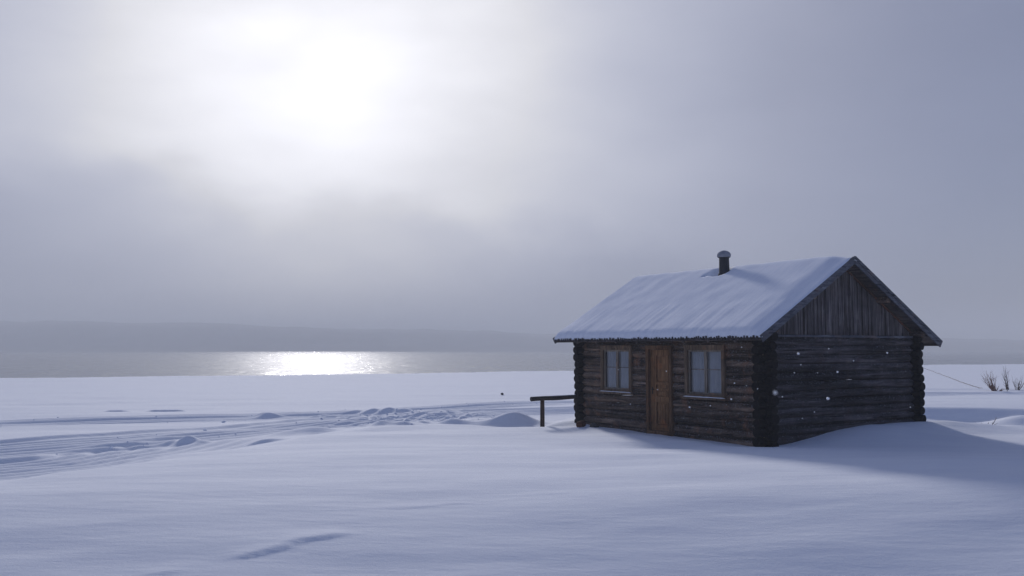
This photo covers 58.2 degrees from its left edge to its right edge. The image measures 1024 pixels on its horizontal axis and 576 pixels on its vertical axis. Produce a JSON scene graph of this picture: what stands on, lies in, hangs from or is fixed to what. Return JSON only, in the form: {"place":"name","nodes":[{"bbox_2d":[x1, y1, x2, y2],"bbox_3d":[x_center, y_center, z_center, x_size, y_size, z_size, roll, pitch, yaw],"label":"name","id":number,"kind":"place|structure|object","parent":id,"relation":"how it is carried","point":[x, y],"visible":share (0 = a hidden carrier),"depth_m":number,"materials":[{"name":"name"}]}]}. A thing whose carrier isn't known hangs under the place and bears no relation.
{"place":"outdoors","nodes":[
{"label":"outdoors","id":0,"kind":"place"},
{"bbox_2d":[0,364,1023,575],"bbox_3d":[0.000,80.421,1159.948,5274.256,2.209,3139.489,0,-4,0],"label":"snow ground","id":1,"kind":"structure","parent":0,"point":[272,487],"depth_m":12.90,"materials":[{"name":"white snow"}]},
{"bbox_2d":[0,403,536,448],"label":"snow crumbs","id":2,"kind":"object","parent":1,"relation":"on","point":[111,447],"visible":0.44,"depth_m":29.84,"materials":[{"name":"white snow"}]},
{"bbox_2d":[530,395,575,426],"bbox_3d":[1.167,3.298,23.575,1.635,1.100,0.122,2,-5,-33],"label":"hand rail","id":3,"kind":"object","parent":1,"relation":"on","point":[541,399],"visible":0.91,"depth_m":23.31,"materials":[{"name":"brown wood"}]},
{"bbox_2d":[576,420,585,426],"bbox_3d":[1.680,3.306,22.342,0.177,0.178,0.461,-1,-4,18],"label":"stone","id":4,"kind":"object","parent":1,"relation":"on","point":[581,423],"visible":0.94,"depth_m":22.14,"materials":[{"name":"brown stone"}]},
{"bbox_2d":[590,423,598,426],"bbox_3d":[2.071,3.478,23.166,0.217,0.162,0.222,2,-5,-33],"label":"stone","id":5,"kind":"object","parent":1,"relation":"on","point":[594,425],"visible":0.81,"depth_m":23.09,"materials":[{"name":"grey stone"}]},
{"bbox_2d":[553,250,942,446],"bbox_3d":[5.593,1.353,22.971,6.140,4.572,7.214,2,-5,-33],"label":"log cabin","id":6,"kind":"object","parent":1,"relation":"on","point":[692,332],"visible":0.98,"depth_m":20.61,"materials":[{"name":"brown wood"}]},
{"bbox_2d":[598,345,633,394],"bbox_3d":[2.635,2.022,22.784,0.273,1.197,1.285,2,-5,-33],"label":"window","id":7,"kind":"structure","parent":6,"relation":"in","point":[613,358],"depth_m":22.81,"materials":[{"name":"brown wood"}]},
{"bbox_2d":[651,350,668,430],"bbox_3d":[3.464,2.380,21.432,0.104,1.875,0.700,2,-5,-33],"label":"door","id":8,"kind":"structure","parent":6,"relation":"in","point":[659,358],"depth_m":21.48,"materials":[{"name":"brown wood"}]},
{"bbox_2d":[682,345,729,400],"bbox_3d":[4.286,1.851,20.224,0.272,1.196,1.327,2,-5,-33],"label":"window","id":9,"kind":"structure","parent":6,"relation":"in","point":[705,367],"depth_m":20.25,"materials":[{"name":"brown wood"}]},
{"bbox_2d":[924,368,978,387],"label":"rope","id":10,"kind":"object","parent":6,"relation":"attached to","point":[955,379],"visible":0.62,"depth_m":65.57,"materials":[{"name":"grey fabric"}]},
{"bbox_2d":[982,367,1004,390],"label":"bare shrub","id":11,"kind":"object","parent":1,"relation":"on","point":[991,387],"visible":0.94,"depth_m":43.73,"materials":[{"name":"brown plant"}]},
{"bbox_2d":[1002,365,1008,389],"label":"bare shrub","id":12,"kind":"object","parent":1,"relation":"on","point":[1005,385],"visible":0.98,"depth_m":44.48,"materials":[{"name":"brown plant"}]},
{"bbox_2d":[1012,376,1023,389],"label":"bare shrub","id":13,"kind":"object","parent":1,"relation":"on","point":[1018,385],"visible":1,"depth_m":44.21,"materials":[{"name":"brown plant"}]},
{"bbox_2d":[0,320,1023,351],"bbox_3d":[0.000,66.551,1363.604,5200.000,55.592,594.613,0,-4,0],"label":"hills","id":14,"kind":"structure","parent":0,"point":[60,336],"depth_m":1157.07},
{"bbox_2d":[0,352,1023,377],"bbox_3d":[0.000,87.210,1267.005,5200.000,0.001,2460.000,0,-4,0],"label":"lake water","id":15,"kind":"structure","parent":0,"point":[65,364],"depth_m":169.41,"materials":[{"name":"grey liquid"}]},
{"bbox_2d":[0,0,1023,339],"label":"sky","id":16,"kind":"structure","parent":0,"point":[464,165],"materials":[{"name":"grey"}]}
]}

